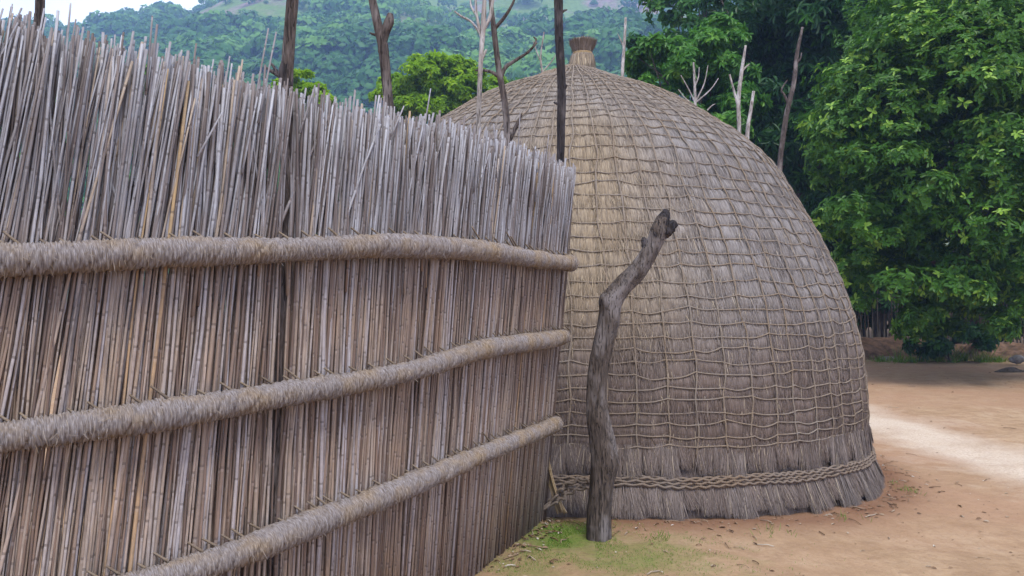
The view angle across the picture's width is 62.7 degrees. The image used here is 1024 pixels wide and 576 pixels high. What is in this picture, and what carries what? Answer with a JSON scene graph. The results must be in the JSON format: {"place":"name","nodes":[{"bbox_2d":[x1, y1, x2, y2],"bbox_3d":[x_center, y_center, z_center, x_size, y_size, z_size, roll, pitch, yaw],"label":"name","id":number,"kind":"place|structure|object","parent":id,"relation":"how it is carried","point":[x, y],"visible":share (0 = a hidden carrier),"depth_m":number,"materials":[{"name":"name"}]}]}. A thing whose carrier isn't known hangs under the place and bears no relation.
{"place":"outdoors","nodes":[
{"label":"outdoors","id":0,"kind":"place"},
{"bbox_2d":[0,0,199,25],"label":"sky","id":1,"kind":"structure","parent":0,"point":[80,9],"materials":[{"name":"white"}]},
{"bbox_2d":[65,0,995,308],"bbox_3d":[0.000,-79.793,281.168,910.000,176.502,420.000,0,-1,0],"label":"hill","id":2,"kind":"structure","parent":0,"point":[275,8],"depth_m":356.32,"materials":[{"name":"green plant"}]},
{"bbox_2d":[0,0,734,285],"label":"hillside woods","id":3,"kind":"object","parent":2,"relation":"on","point":[336,49],"visible":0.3,"depth_m":213.68,"materials":[{"name":"green plant"}]},
{"bbox_2d":[38,314,1023,575],"bbox_3d":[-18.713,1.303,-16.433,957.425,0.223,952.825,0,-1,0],"label":"ground","id":4,"kind":"structure","parent":0,"point":[962,418],"depth_m":5.86,"materials":[{"name":"beige soil"}]},
{"bbox_2d":[33,0,44,209],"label":"fence post","id":5,"kind":"object","parent":4,"relation":"on","point":[39,5],"visible":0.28,"depth_m":2.72,"materials":[{"name":"brown wood"}]},
{"bbox_2d":[132,64,167,281],"bbox_3d":[-7.929,-1.620,19.077,1.924,6.906,1.548,0,-1,0],"label":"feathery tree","id":6,"kind":"object","parent":4,"relation":"on","point":[143,94],"depth_m":18.77,"materials":[{"name":"green plant"}]},
{"bbox_2d":[266,0,298,575],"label":"fence post","id":7,"kind":"object","parent":4,"relation":"on","point":[285,71],"visible":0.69,"depth_m":3.12,"materials":[{"name":"brown wood"}]},
{"bbox_2d":[0,3,578,575],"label":"reed fence","id":8,"kind":"object","parent":4,"relation":"on","point":[430,265],"visible":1,"depth_m":2.96,"materials":[{"name":"beige wicker"}]},
{"bbox_2d":[271,68,338,111],"bbox_3d":[-6.760,-2.533,27.064,2.271,8.985,1.943,0,-1,0],"label":"feathery tree","id":9,"kind":"object","parent":4,"relation":"on","point":[300,86],"visible":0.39,"depth_m":26.72,"materials":[{"name":"green plant"}]},
{"bbox_2d":[368,0,393,119],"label":"fence post","id":10,"kind":"object","parent":4,"relation":"on","point":[381,34],"visible":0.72,"depth_m":3.68,"materials":[{"name":"brown wood"}]},
{"bbox_2d":[368,49,508,123],"bbox_3d":[-2.700,-3.585,33.103,6.063,11.278,3.553,0,-1,0],"label":"feathery tree","id":11,"kind":"object","parent":4,"relation":"on","point":[450,81],"visible":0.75,"depth_m":32.28,"materials":[{"name":"green plant"}]},
{"bbox_2d":[454,0,493,134],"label":"dead sapling","id":12,"kind":"object","parent":4,"relation":"on","point":[481,28],"visible":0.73,"depth_m":4.76,"materials":[{"name":"grey wood"}]},
{"bbox_2d":[475,0,536,145],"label":"dead sapling","id":13,"kind":"object","parent":4,"relation":"on","point":[499,73],"visible":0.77,"depth_m":4.96,"materials":[{"name":"brown wood"}]},
{"bbox_2d":[507,77,523,81],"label":"feathery tree","id":14,"kind":"object","parent":4,"relation":"on","point":[511,79],"visible":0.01,"depth_m":39.41,"materials":[{"name":"green plant"}]},
{"bbox_2d":[533,32,555,72],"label":"dead sapling","id":15,"kind":"object","parent":4,"relation":"on","point":[540,59],"visible":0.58,"depth_m":13.04,"materials":[{"name":"grey wood"}]},
{"bbox_2d":[553,0,567,164],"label":"fence post","id":16,"kind":"object","parent":4,"relation":"on","point":[562,85],"visible":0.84,"depth_m":5.50,"materials":[{"name":"black wood"}]},
{"bbox_2d":[618,17,626,76],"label":"dead sapling","id":17,"kind":"object","parent":4,"relation":"on","point":[623,43],"visible":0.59,"depth_m":12.64,"materials":[{"name":"grey wood"}]},
{"bbox_2d":[586,209,677,541],"bbox_3d":[0.729,0.582,5.110,0.564,2.130,0.177,0,-1,0],"label":"crooked post","id":18,"kind":"object","parent":4,"relation":"on","point":[602,440],"visible":0.95,"depth_m":5.06,"materials":[{"name":"grey wood"}]},
{"bbox_2d":[434,35,885,520],"bbox_3d":[0.616,-0.373,8.334,5.678,4.262,5.786,0,-1,0],"label":"beehive hut","id":19,"kind":"object","parent":4,"relation":"on","point":[737,385],"visible":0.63,"depth_m":6.10,"materials":[{"name":"brown plant"}]},
{"bbox_2d":[626,0,733,101],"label":"broadleaf tree","id":20,"kind":"object","parent":4,"relation":"on","point":[673,16],"visible":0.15,"depth_m":27.13,"materials":[{"name":"green plant"}]},
{"bbox_2d":[624,11,772,138],"bbox_3d":[4.139,-2.164,18.570,3.500,8.001,2.843,0,-1,0],"label":"broadleaf tree","id":21,"kind":"object","parent":4,"relation":"on","point":[674,58],"visible":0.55,"depth_m":18.27,"materials":[{"name":"green plant"}]},
{"bbox_2d":[678,62,718,110],"bbox_3d":[2.851,-0.841,12.814,0.623,5.228,0.051,0,-1,0],"label":"dead sapling","id":22,"kind":"object","parent":4,"relation":"on","point":[695,99],"visible":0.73,"depth_m":12.84,"materials":[{"name":"grey wood"}]},
{"bbox_2d":[729,45,749,132],"bbox_3d":[3.370,-0.894,12.414,0.314,5.409,0.080,0,-1,0],"label":"dead sapling","id":23,"kind":"object","parent":4,"relation":"on","point":[737,97],"visible":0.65,"depth_m":12.42,"materials":[{"name":"grey wood"}]},
{"bbox_2d":[745,91,754,138],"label":"dead sapling","id":24,"kind":"object","parent":4,"relation":"on","point":[747,131],"visible":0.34,"depth_m":12.92,"materials":[{"name":"grey wood"}]},
{"bbox_2d":[483,362,1019,575],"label":"leaf litter","id":25,"kind":"object","parent":4,"relation":"on","point":[524,544],"visible":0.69,"depth_m":5.41,"materials":[{"name":"brown plant"}]},
{"bbox_2d":[656,0,916,288],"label":"broadleaf tree","id":26,"kind":"object","parent":4,"relation":"on","point":[774,26],"visible":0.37,"depth_m":19.93,"materials":[{"name":"green plant"}]},
{"bbox_2d":[777,27,803,170],"bbox_3d":[4.277,-1.154,13.216,0.653,5.936,0.096,0,-1,0],"label":"dead sapling","id":27,"kind":"object","parent":4,"relation":"on","point":[789,99],"visible":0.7,"depth_m":13.22,"materials":[{"name":"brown wood"}]},
{"bbox_2d":[735,2,949,327],"bbox_3d":[14.074,-4.916,30.875,14.489,13.958,9.112,0,-1,0],"label":"broadleaf tree","id":28,"kind":"object","parent":4,"relation":"on","point":[777,115],"depth_m":30.77,"materials":[{"name":"green plant"}]},
{"bbox_2d":[825,244,896,313],"bbox_3d":[8.318,-0.580,22.473,3.952,4.903,2.543,0,-1,0],"label":"leafy shrub","id":29,"kind":"object","parent":4,"relation":"on","point":[882,301],"visible":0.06,"depth_m":22.27,"materials":[{"name":"green plant"}]},
{"bbox_2d":[777,0,963,336],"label":"broadleaf tree","id":30,"kind":"object","parent":4,"relation":"on","point":[851,293],"visible":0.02,"depth_m":23.75,"materials":[{"name":"green plant"}]},
{"bbox_2d":[847,288,922,336],"bbox_3d":[10.524,-0.864,25.664,3.402,5.586,4.617,1,-1,-38],"label":"thicket","id":31,"kind":"object","parent":4,"relation":"on","point":[870,324],"depth_m":25.17,"materials":[{"name":"green plant"}]},
{"bbox_2d":[794,0,1023,346],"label":"broadleaf tree","id":32,"kind":"object","parent":4,"relation":"on","point":[976,183],"visible":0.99,"depth_m":14.59,"materials":[{"name":"green plant"}]},
{"bbox_2d":[846,250,1023,343],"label":"stick fence","id":33,"kind":"object","parent":4,"relation":"on","point":[889,334],"visible":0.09,"depth_m":22.29,"materials":[{"name":"brown plant"}]},
{"bbox_2d":[861,335,1023,360],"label":"earth bank","id":34,"kind":"structure","parent":4,"relation":"on","point":[873,347],"depth_m":20.69,"materials":[{"name":"soil"}]},
{"bbox_2d":[887,284,1002,343],"bbox_3d":[13.511,-1.131,25.806,4.586,6.250,4.284,0,-1,0],"label":"thicket","id":35,"kind":"object","parent":4,"relation":"on","point":[953,340],"visible":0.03,"depth_m":25.52,"materials":[{"name":"green plant"}]},
{"bbox_2d":[901,319,1001,361],"bbox_3d":[10.150,1.251,19.321,2.142,1.192,1.607,0,-1,28],"label":"leafy shrub","id":36,"kind":"object","parent":4,"relation":"on","point":[941,345],"visible":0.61,"depth_m":19.03,"materials":[{"name":"green plant"}]},
{"bbox_2d":[882,1,1023,341],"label":"broadleaf tree","id":37,"kind":"object","parent":4,"relation":"on","point":[902,205],"depth_m":22.97,"materials":[{"name":"green plant"}]},
{"bbox_2d":[994,367,1023,372],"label":"fallen log","id":38,"kind":"object","parent":4,"relation":"on","point":[1009,370],"visible":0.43,"depth_m":16.91,"materials":[{"name":"plant"}]},
{"bbox_2d":[1009,355,1023,363],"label":"rock","id":39,"kind":"object","parent":4,"relation":"on","point":[1017,359],"visible":1,"depth_m":18.50,"materials":[{"name":"grey stone"}]},
{"bbox_2d":[479,344,1008,575],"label":"short grass","id":40,"kind":"structure","parent":0,"point":[960,359],"depth_m":5.18,"materials":[{"name":"green plant"}]}
]}

